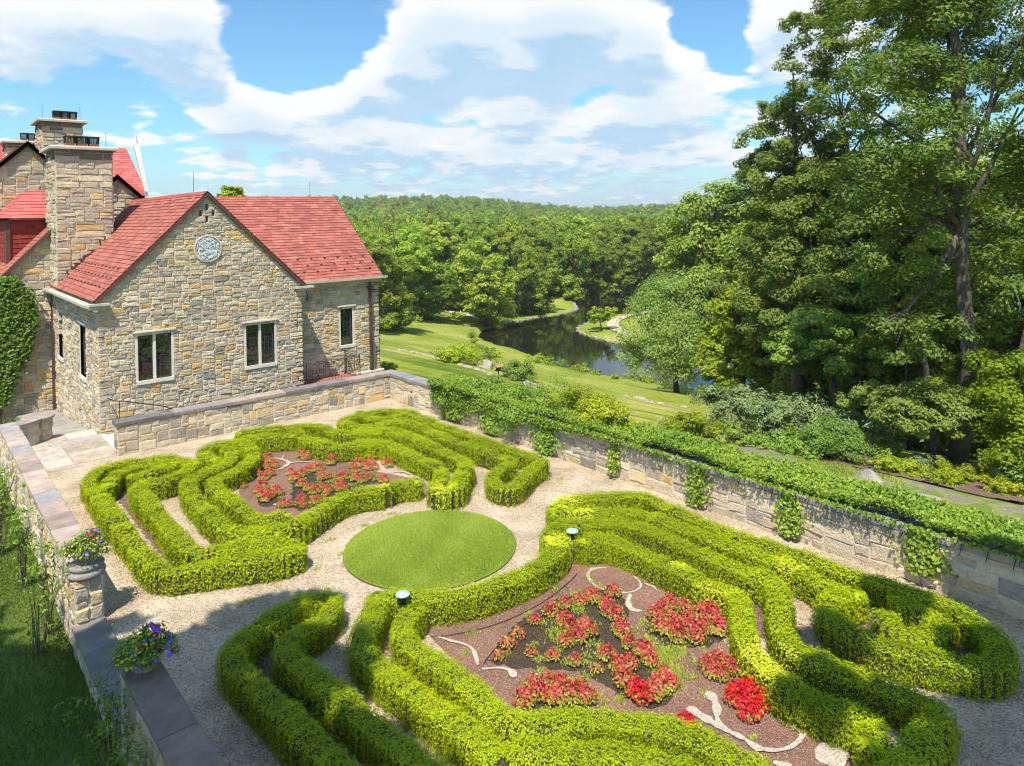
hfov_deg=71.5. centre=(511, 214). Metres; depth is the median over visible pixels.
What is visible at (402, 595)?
garden lamp
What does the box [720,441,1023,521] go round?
worn turf path
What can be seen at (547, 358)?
shore plant
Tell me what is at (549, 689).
bedding plant
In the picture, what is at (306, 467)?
bedding plant
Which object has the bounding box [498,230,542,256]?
tree
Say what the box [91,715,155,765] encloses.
climbing plant
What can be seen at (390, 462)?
bedding plant
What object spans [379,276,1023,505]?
lawn and hills
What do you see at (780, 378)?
tree
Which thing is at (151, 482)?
hedge
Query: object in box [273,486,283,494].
bedding plant
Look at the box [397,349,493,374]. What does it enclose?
stone edging
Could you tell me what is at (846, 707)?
hedge
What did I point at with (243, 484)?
bedding plant
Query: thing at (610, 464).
hanging ivy
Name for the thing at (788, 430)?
shrub
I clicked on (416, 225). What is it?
tree
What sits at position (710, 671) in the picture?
bedding plant
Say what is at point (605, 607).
bedding plant
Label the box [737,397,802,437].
shrub
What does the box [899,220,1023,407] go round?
tree
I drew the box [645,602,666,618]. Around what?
bedding plant
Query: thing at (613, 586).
bedding plant
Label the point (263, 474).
bedding plant
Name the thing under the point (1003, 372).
tree
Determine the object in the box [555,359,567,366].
shore plant
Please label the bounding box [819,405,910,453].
shrub
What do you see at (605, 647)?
bedding plant
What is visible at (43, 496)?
garden wall
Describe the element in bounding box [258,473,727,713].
black soil
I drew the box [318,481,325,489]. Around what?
bedding plant
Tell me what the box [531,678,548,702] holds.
bedding plant
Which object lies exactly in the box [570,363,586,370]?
shore plant
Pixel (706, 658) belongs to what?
bedding plant
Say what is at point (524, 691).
bedding plant
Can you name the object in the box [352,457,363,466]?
bedding plant
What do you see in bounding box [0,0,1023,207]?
sky
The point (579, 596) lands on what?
bedding plant
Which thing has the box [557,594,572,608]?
bedding plant
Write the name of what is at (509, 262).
tree
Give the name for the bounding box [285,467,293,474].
bedding plant
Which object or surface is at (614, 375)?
shore plant
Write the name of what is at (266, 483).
bedding plant
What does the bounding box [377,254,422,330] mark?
tree
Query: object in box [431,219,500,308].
tree
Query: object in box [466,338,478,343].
shore plant
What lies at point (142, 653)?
flower urn
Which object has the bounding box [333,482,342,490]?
bedding plant
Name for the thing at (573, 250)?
tree
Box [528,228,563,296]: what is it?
tree
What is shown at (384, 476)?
bedding plant
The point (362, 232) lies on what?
tree
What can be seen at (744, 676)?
bedding plant
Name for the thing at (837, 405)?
undergrowth
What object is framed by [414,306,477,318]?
drive
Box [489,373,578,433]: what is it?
shrub
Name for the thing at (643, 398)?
stone row
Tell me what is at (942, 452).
undergrowth
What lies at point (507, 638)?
bedding plant
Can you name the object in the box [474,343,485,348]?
shore plant
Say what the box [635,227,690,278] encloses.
tree
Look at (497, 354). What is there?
shore plant
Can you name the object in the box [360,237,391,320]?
tree
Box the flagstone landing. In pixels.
[31,429,118,471]
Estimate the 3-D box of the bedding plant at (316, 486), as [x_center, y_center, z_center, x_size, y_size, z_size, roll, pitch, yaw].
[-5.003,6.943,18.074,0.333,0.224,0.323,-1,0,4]
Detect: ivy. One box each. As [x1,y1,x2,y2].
[0,275,41,421]
[427,373,1023,569]
[429,391,477,422]
[474,402,511,435]
[527,420,565,455]
[605,441,624,475]
[680,464,713,508]
[771,491,814,538]
[890,528,958,582]
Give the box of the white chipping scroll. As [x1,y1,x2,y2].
[273,455,806,765]
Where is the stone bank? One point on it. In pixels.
(580, 326)
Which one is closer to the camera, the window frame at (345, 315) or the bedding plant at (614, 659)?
the bedding plant at (614, 659)
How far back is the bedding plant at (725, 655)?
10.84 m
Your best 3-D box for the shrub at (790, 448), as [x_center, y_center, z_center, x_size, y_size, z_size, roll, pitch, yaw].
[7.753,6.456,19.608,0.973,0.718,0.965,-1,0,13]
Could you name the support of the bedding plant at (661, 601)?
on the black soil
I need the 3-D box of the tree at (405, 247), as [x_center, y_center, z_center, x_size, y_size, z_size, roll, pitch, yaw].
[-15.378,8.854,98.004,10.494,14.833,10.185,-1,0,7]
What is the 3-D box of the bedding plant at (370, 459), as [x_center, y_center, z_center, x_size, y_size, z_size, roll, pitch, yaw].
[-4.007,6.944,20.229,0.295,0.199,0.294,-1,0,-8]
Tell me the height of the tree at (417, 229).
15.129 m
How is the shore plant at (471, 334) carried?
on the lawn and hills at (425, 336)
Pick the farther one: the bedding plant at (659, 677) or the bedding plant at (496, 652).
the bedding plant at (496, 652)
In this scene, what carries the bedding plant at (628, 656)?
on the black soil
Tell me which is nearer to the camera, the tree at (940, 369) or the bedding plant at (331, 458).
the bedding plant at (331, 458)
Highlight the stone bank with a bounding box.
[487,294,621,343]
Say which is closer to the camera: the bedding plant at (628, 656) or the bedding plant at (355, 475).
the bedding plant at (628, 656)
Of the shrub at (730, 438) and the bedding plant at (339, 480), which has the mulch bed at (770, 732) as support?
the bedding plant at (339, 480)
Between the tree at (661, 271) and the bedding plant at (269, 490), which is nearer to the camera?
the bedding plant at (269, 490)
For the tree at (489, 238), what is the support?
on the lawn and hills at (425, 336)
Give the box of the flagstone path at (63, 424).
[15,409,87,435]
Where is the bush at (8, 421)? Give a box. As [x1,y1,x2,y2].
[0,416,20,423]
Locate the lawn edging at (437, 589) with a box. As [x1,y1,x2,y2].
[343,521,515,591]
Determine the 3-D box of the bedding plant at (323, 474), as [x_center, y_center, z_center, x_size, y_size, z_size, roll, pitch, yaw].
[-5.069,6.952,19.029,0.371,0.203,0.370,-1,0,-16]
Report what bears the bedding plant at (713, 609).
on the black soil
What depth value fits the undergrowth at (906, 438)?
23.71 m
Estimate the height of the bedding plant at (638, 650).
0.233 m
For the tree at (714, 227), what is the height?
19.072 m
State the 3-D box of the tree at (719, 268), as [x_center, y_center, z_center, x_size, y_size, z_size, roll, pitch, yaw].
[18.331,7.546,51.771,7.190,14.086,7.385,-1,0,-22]
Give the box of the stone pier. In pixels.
[66,555,105,648]
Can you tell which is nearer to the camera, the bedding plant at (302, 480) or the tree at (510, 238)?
the bedding plant at (302, 480)
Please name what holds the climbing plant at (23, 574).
on the lawn at (32, 748)
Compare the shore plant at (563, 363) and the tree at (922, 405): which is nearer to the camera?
the tree at (922, 405)
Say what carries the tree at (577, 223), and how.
on the lawn and hills at (425, 336)
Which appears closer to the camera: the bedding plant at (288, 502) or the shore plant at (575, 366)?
the bedding plant at (288, 502)
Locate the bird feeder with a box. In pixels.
[492,364,503,380]
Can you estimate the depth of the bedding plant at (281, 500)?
17.23 m
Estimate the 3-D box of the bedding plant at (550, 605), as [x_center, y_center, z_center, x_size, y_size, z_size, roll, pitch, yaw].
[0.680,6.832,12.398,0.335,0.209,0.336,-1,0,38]
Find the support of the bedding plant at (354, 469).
on the mulch bed at (770, 732)
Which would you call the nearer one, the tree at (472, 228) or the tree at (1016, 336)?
the tree at (1016, 336)
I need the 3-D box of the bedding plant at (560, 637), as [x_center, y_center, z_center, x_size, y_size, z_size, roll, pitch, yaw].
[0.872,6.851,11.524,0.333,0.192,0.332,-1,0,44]
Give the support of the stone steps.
on the house ground
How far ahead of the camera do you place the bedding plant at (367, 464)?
19.64 m
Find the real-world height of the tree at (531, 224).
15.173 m
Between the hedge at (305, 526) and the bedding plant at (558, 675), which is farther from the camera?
the hedge at (305, 526)
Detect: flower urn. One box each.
[55,527,112,565]
[105,620,183,681]
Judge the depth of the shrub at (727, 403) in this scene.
23.69 m
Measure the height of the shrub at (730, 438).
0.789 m
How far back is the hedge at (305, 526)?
16.61 m
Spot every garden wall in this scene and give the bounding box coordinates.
[0,422,84,637]
[112,369,395,455]
[118,658,225,765]
[389,371,1023,619]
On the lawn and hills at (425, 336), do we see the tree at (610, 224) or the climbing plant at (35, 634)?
the tree at (610, 224)
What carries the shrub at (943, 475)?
on the shrub bed at (973, 487)
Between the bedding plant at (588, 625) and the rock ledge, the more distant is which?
the rock ledge
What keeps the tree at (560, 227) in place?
on the lawn and hills at (425, 336)
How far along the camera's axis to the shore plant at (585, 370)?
74.98 m
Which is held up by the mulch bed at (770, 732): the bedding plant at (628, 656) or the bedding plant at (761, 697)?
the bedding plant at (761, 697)
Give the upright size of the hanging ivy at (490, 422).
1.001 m
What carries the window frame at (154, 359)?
in the stone house
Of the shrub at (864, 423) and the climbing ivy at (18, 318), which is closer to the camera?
the shrub at (864, 423)
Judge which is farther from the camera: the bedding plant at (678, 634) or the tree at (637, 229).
the tree at (637, 229)
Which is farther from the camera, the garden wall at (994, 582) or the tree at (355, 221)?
the tree at (355, 221)
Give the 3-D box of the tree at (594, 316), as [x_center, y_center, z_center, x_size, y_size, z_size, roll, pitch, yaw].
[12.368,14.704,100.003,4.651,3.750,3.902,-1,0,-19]
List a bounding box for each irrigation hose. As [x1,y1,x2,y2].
[431,574,576,636]
[484,615,543,662]
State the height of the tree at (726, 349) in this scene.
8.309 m
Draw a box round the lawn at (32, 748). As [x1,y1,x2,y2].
[0,479,120,765]
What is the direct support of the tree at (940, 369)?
on the lawn and hills at (425, 336)
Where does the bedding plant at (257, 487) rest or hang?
on the mulch bed at (770, 732)
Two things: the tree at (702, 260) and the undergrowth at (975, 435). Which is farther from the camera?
the tree at (702, 260)
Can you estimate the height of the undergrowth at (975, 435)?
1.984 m
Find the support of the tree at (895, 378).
on the lawn and hills at (425, 336)
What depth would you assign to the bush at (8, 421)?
25.85 m
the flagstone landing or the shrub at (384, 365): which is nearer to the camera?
the flagstone landing
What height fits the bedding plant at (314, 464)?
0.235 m
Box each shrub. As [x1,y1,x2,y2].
[380,361,398,370]
[429,343,479,363]
[434,371,502,405]
[450,346,483,365]
[475,351,498,363]
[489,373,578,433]
[500,357,538,381]
[543,384,616,417]
[576,390,638,431]
[657,409,726,440]
[685,382,769,433]
[709,422,752,446]
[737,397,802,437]
[743,431,776,449]
[759,420,807,449]
[761,391,834,441]
[773,435,807,455]
[796,413,877,465]
[796,445,824,461]
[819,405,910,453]
[857,430,906,461]
[867,452,904,472]
[895,458,927,479]
[898,450,940,470]
[920,466,961,488]
[934,459,991,484]
[976,473,1023,497]
[996,456,1023,487]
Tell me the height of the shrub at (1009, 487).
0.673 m
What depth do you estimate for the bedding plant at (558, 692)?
10.09 m
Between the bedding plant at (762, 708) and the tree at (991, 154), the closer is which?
the bedding plant at (762, 708)
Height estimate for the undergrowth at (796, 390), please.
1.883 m
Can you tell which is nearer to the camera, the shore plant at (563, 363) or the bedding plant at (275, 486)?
the bedding plant at (275, 486)
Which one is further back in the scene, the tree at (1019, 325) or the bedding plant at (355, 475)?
the tree at (1019, 325)
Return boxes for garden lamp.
[395,590,409,608]
[566,528,577,559]
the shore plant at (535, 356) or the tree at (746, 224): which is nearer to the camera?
the tree at (746, 224)
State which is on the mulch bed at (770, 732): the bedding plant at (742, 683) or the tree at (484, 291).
the bedding plant at (742, 683)
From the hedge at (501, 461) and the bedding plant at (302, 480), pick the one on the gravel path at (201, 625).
the hedge at (501, 461)
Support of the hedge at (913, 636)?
on the gravel path at (201, 625)
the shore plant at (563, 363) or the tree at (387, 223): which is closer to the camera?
the shore plant at (563, 363)
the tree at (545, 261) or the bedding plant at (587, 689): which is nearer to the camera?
the bedding plant at (587, 689)
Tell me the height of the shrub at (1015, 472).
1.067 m
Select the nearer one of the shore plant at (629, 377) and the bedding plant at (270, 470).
the bedding plant at (270, 470)
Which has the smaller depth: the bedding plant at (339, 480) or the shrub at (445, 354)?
the bedding plant at (339, 480)
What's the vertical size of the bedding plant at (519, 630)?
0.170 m
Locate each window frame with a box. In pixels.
[56,308,63,361]
[77,320,86,382]
[132,327,175,384]
[242,318,278,369]
[337,304,355,348]
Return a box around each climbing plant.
[0,462,15,515]
[0,478,25,553]
[6,502,41,591]
[18,563,69,657]
[24,540,65,635]
[53,672,134,765]
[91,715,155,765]
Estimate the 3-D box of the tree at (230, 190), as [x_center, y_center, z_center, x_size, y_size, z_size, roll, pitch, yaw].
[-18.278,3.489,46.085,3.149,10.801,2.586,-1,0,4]
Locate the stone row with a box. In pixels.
[623,394,687,407]
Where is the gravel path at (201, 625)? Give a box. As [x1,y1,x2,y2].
[47,399,1023,765]
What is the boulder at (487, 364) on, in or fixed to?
on the lawn and hills at (425, 336)
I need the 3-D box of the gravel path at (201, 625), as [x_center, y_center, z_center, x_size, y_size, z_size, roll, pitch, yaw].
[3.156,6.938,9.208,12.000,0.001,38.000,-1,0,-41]
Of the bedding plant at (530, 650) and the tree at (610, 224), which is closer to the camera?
the bedding plant at (530, 650)
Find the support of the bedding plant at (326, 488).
on the mulch bed at (770, 732)
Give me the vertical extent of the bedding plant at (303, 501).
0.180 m
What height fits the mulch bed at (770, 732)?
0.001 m
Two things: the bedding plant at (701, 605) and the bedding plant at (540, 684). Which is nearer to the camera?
the bedding plant at (540, 684)
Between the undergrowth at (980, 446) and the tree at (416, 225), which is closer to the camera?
the undergrowth at (980, 446)
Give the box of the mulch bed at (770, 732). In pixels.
[238,450,857,765]
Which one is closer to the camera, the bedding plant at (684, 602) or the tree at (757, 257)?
the bedding plant at (684, 602)
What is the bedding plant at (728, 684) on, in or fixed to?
on the mulch bed at (770, 732)
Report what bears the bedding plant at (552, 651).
on the black soil
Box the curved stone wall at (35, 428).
[17,412,54,445]
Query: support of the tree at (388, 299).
on the lawn and hills at (425, 336)
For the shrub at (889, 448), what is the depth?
19.99 m
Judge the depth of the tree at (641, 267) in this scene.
148.73 m
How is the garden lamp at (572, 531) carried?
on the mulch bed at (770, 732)
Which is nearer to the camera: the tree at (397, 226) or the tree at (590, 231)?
the tree at (397, 226)
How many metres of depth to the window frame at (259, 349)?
27.01 m
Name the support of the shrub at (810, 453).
on the worn turf path at (1001, 508)
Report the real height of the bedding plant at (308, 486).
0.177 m
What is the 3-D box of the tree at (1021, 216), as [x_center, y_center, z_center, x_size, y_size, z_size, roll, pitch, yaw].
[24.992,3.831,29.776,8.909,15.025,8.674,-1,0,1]
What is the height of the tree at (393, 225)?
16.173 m
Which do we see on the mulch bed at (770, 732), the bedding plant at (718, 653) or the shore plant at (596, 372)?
the bedding plant at (718, 653)
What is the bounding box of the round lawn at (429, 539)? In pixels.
[343,510,515,589]
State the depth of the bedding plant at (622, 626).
11.66 m
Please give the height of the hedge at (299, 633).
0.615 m
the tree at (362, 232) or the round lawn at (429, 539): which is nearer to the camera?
the round lawn at (429, 539)
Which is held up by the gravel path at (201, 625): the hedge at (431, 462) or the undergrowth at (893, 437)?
the hedge at (431, 462)
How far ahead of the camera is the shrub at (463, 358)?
50.38 m
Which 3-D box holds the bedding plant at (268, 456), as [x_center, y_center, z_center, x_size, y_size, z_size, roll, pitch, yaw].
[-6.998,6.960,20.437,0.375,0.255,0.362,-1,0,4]
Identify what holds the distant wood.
on the lawn and hills at (425, 336)
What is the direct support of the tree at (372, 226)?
on the lawn and hills at (425, 336)
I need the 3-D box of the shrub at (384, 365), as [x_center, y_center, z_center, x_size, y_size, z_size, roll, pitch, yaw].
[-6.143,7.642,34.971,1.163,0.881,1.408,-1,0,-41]
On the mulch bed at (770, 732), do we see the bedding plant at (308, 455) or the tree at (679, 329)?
the bedding plant at (308, 455)
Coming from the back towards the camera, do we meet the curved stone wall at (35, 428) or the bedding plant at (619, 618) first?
the curved stone wall at (35, 428)
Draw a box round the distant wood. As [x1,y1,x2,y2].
[246,193,769,242]
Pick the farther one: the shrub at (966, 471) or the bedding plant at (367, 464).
the bedding plant at (367, 464)
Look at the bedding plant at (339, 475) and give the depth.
18.95 m
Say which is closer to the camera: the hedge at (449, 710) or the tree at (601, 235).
the hedge at (449, 710)
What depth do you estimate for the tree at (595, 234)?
169.04 m
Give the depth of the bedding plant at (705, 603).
12.32 m
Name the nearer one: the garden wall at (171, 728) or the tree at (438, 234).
the garden wall at (171, 728)
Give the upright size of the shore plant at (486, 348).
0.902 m
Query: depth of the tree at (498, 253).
131.06 m
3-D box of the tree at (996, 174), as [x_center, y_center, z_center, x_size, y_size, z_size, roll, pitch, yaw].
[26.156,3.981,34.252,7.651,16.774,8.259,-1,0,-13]
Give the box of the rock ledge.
[494,368,536,385]
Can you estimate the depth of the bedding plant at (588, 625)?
11.70 m
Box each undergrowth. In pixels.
[737,382,790,399]
[747,383,811,422]
[776,387,831,417]
[778,395,863,435]
[840,402,871,416]
[854,392,915,444]
[862,400,943,451]
[902,439,928,449]
[915,432,949,454]
[925,409,1020,458]
[935,406,1023,460]
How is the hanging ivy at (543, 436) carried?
attached to the garden wall at (994, 582)
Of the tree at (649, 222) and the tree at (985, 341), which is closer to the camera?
the tree at (985, 341)
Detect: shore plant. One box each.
[466,332,476,337]
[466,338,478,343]
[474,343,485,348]
[480,346,496,351]
[492,351,501,355]
[524,352,544,361]
[536,355,554,364]
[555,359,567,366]
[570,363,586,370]
[578,367,590,372]
[589,368,601,374]
[611,373,619,378]
[622,372,635,378]
[632,371,645,380]
[642,376,656,382]
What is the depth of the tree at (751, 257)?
43.97 m
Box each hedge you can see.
[78,452,310,596]
[177,432,296,546]
[213,589,456,765]
[234,422,476,510]
[240,476,423,543]
[336,407,550,507]
[343,590,772,765]
[367,529,574,629]
[537,515,961,765]
[544,489,1022,704]
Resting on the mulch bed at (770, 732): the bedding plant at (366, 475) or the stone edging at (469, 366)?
the bedding plant at (366, 475)
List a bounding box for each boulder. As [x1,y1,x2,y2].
[474,359,492,368]
[857,469,883,482]
[917,493,943,500]
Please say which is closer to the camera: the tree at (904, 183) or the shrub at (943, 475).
the shrub at (943, 475)
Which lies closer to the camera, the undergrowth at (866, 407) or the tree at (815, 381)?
the undergrowth at (866, 407)
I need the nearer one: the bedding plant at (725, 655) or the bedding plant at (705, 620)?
the bedding plant at (725, 655)
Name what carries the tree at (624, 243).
on the lawn and hills at (425, 336)
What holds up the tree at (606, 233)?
on the lawn and hills at (425, 336)
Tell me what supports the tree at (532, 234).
on the lawn and hills at (425, 336)
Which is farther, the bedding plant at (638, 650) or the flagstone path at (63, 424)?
the flagstone path at (63, 424)
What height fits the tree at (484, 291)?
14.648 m
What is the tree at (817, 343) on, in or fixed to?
on the lawn and hills at (425, 336)
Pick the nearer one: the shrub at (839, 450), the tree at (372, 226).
the shrub at (839, 450)
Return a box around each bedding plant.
[240,482,247,487]
[252,486,262,492]
[255,479,268,489]
[255,488,263,497]
[257,471,269,479]
[259,492,272,501]
[261,461,270,468]
[262,487,276,497]
[264,452,274,461]
[264,467,275,474]
[269,460,280,466]
[270,484,281,493]
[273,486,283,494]
[275,498,286,507]
[282,499,292,506]
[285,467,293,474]
[288,471,300,479]
[293,496,302,504]
[295,478,306,486]
[296,448,305,457]
[296,492,307,500]
[297,467,307,476]
[298,498,309,507]
[301,452,311,459]
[302,483,312,490]
[303,464,313,473]
[308,495,319,503]
[309,461,319,470]
[309,484,321,493]
[316,470,328,479]
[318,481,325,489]
[320,490,330,496]
[322,484,332,491]
[324,454,334,463]
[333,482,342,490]
[334,478,343,487]
[335,471,345,479]
[340,470,352,478]
[340,482,348,490]
[348,461,356,467]
[350,472,360,480]
[351,465,360,471]
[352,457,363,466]
[357,475,366,482]
[363,462,373,469]
[363,471,371,479]
[367,455,375,462]
[370,462,379,468]
[378,474,389,482]
[383,459,393,466]
[491,648,506,661]
[499,636,516,650]
[510,625,525,638]
[512,684,536,708]
[523,673,543,694]
[524,644,538,656]
[527,612,542,624]
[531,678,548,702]
[539,684,560,705]
[540,669,557,685]
[541,600,558,616]
[545,646,560,661]
[549,683,567,706]
[550,671,569,686]
[555,608,572,624]
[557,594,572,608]
[557,630,575,647]
[558,614,580,635]
[559,679,573,697]
[561,678,587,704]
[566,651,582,666]
[567,625,587,643]
[571,592,587,605]
[573,677,592,699]
[574,615,594,633]
[574,683,598,706]
[580,619,599,637]
[581,585,596,600]
[586,587,602,603]
[590,662,604,673]
[597,642,617,661]
[598,594,614,610]
[599,599,616,617]
[604,582,621,596]
[607,604,626,621]
[608,653,631,673]
[610,616,628,632]
[611,660,629,680]
[612,665,635,687]
[613,621,633,638]
[621,633,636,649]
[621,650,639,669]
[624,674,646,698]
[630,679,653,705]
[632,638,657,659]
[639,679,664,702]
[640,647,660,666]
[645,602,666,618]
[647,672,670,696]
[650,614,671,634]
[652,663,673,681]
[655,598,670,612]
[661,591,682,613]
[662,671,681,691]
[665,610,680,625]
[666,618,683,636]
[668,624,689,643]
[673,597,694,612]
[676,709,695,724]
[677,609,697,629]
[680,615,703,639]
[683,712,695,726]
[689,624,707,644]
[691,601,712,618]
[696,615,713,635]
[696,652,713,671]
[698,598,715,614]
[701,601,725,623]
[702,660,722,679]
[707,613,729,636]
[708,648,726,666]
[712,662,730,681]
[718,652,739,668]
[722,685,740,707]
[724,677,743,693]
[728,659,741,676]
[733,686,750,708]
[734,680,754,700]
[736,698,761,722]
[739,673,751,691]
[740,685,759,701]
[741,694,765,715]
[748,673,758,694]
[754,684,772,709]
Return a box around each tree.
[217,185,245,196]
[350,218,360,226]
[351,221,369,235]
[352,222,369,238]
[357,224,407,285]
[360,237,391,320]
[363,225,437,318]
[365,221,400,234]
[367,221,382,231]
[368,243,415,331]
[372,222,391,232]
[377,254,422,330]
[388,225,418,283]
[391,230,457,322]
[401,224,434,301]
[410,221,438,282]
[410,227,436,292]
[414,222,480,308]
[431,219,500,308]
[435,238,469,305]
[445,215,468,236]
[446,234,518,328]
[464,225,481,241]
[471,218,481,226]
[474,231,508,304]
[476,218,534,266]
[488,232,511,275]
[488,241,526,304]
[496,241,546,315]
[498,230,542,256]
[499,242,532,303]
[513,221,551,294]
[514,246,563,314]
[527,222,534,228]
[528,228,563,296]
[531,234,559,296]
[531,241,564,297]
[537,216,581,293]
[537,224,549,234]
[540,220,560,234]
[552,242,567,294]
[553,227,599,300]
[554,217,593,281]
[576,237,617,297]
[579,229,598,274]
[584,224,626,281]
[587,306,617,330]
[590,227,616,278]
[593,223,608,246]
[597,240,639,294]
[599,221,612,244]
[603,224,630,281]
[608,234,630,268]
[609,269,726,392]
[614,239,657,293]
[620,214,644,279]
[620,224,646,270]
[629,228,652,282]
[629,234,667,293]
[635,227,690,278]
[641,217,667,230]
[649,177,769,361]
[652,249,710,307]
[688,271,786,398]
[692,252,708,262]
[704,75,905,395]
[709,222,747,296]
[728,246,826,375]
[729,205,809,389]
[738,152,873,396]
[755,269,867,399]
[761,295,891,418]
[771,0,1023,407]
[794,0,1023,464]
[801,271,903,400]
[812,357,889,396]
[814,206,952,392]
[834,132,1007,442]
[834,311,989,459]
[841,360,911,389]
[853,292,961,450]
[867,193,1007,453]
[867,359,960,446]
[879,143,993,441]
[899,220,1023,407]
[902,263,1019,408]
[914,148,1023,366]
[938,232,1023,408]
[961,328,1023,470]
[980,126,1023,276]
[980,144,1019,447]
[986,165,1023,356]
[1009,269,1023,364]
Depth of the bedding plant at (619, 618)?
11.84 m
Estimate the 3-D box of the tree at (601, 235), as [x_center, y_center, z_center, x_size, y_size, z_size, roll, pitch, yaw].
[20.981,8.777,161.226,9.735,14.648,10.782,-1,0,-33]
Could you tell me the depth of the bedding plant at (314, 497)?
17.38 m
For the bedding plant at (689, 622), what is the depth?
11.64 m
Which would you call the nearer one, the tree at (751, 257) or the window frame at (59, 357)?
the window frame at (59, 357)
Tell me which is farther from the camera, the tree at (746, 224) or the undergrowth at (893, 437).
the tree at (746, 224)
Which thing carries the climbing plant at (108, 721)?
on the lawn at (32, 748)
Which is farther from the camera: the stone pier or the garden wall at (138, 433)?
the garden wall at (138, 433)
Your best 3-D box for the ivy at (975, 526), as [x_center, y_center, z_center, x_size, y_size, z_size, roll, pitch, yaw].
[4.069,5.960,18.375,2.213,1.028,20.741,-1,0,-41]
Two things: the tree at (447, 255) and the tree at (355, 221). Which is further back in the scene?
the tree at (355, 221)
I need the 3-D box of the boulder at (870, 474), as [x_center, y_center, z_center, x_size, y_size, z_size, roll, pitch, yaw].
[8.710,6.584,17.236,0.639,0.828,0.840,-1,0,-9]
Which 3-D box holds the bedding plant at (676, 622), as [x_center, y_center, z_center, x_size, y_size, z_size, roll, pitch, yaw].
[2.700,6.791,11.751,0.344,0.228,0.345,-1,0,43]
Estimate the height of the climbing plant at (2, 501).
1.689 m
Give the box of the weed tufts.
[234,464,964,740]
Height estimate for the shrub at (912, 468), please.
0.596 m
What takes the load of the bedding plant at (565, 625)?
on the black soil
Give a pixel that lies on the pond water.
(558, 337)
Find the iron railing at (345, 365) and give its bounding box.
[306,350,360,384]
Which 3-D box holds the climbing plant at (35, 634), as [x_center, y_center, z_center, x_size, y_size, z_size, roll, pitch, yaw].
[-7.958,6.818,12.164,0.731,1.489,0.788,-1,0,18]
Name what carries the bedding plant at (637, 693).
on the black soil
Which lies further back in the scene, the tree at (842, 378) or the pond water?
the pond water
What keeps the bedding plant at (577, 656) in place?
on the black soil
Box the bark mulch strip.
[116,488,973,765]
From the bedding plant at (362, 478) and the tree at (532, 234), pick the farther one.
the tree at (532, 234)
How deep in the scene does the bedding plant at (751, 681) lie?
10.21 m
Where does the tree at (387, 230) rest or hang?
on the lawn and hills at (425, 336)
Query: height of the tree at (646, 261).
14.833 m
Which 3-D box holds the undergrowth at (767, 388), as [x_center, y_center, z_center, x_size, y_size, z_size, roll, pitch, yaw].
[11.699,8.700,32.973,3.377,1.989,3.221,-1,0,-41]
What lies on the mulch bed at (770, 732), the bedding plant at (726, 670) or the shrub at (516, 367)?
the bedding plant at (726, 670)
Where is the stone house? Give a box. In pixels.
[0,110,387,434]
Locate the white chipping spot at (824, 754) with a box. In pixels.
[814,742,849,765]
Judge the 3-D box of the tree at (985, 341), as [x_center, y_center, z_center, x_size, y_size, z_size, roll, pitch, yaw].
[15.630,5.085,24.604,3.504,6.907,3.782,-1,0,19]
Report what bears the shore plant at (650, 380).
on the lawn and hills at (425, 336)
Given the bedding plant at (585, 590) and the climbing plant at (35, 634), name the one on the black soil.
the bedding plant at (585, 590)
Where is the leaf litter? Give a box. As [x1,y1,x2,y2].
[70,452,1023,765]
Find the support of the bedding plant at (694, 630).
on the black soil
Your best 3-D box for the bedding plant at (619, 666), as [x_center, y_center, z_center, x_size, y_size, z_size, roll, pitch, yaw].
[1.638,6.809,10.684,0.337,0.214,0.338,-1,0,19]
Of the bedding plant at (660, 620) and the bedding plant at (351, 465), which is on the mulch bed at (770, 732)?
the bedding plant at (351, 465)
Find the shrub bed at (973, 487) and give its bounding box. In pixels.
[702,429,1023,501]
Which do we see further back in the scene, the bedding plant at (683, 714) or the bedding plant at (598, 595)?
the bedding plant at (598, 595)
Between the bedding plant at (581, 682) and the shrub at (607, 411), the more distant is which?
the shrub at (607, 411)
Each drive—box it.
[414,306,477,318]
[607,310,656,334]
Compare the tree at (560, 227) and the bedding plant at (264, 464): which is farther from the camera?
the tree at (560, 227)
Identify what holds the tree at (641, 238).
on the lawn and hills at (425, 336)
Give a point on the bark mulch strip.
(123, 500)
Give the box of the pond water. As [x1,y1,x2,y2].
[478,289,755,393]
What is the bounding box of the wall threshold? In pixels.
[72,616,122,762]
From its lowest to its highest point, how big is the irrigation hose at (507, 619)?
0.011 m
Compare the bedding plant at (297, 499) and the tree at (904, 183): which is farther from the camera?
the tree at (904, 183)
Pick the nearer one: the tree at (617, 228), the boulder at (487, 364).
the boulder at (487, 364)
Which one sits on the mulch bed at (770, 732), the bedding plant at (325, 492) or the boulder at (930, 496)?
the bedding plant at (325, 492)
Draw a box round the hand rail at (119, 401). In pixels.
[107,398,171,418]
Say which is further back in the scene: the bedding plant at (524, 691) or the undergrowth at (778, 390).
the undergrowth at (778, 390)
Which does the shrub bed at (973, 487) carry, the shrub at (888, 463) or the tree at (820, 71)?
the shrub at (888, 463)
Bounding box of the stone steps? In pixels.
[101,433,113,447]

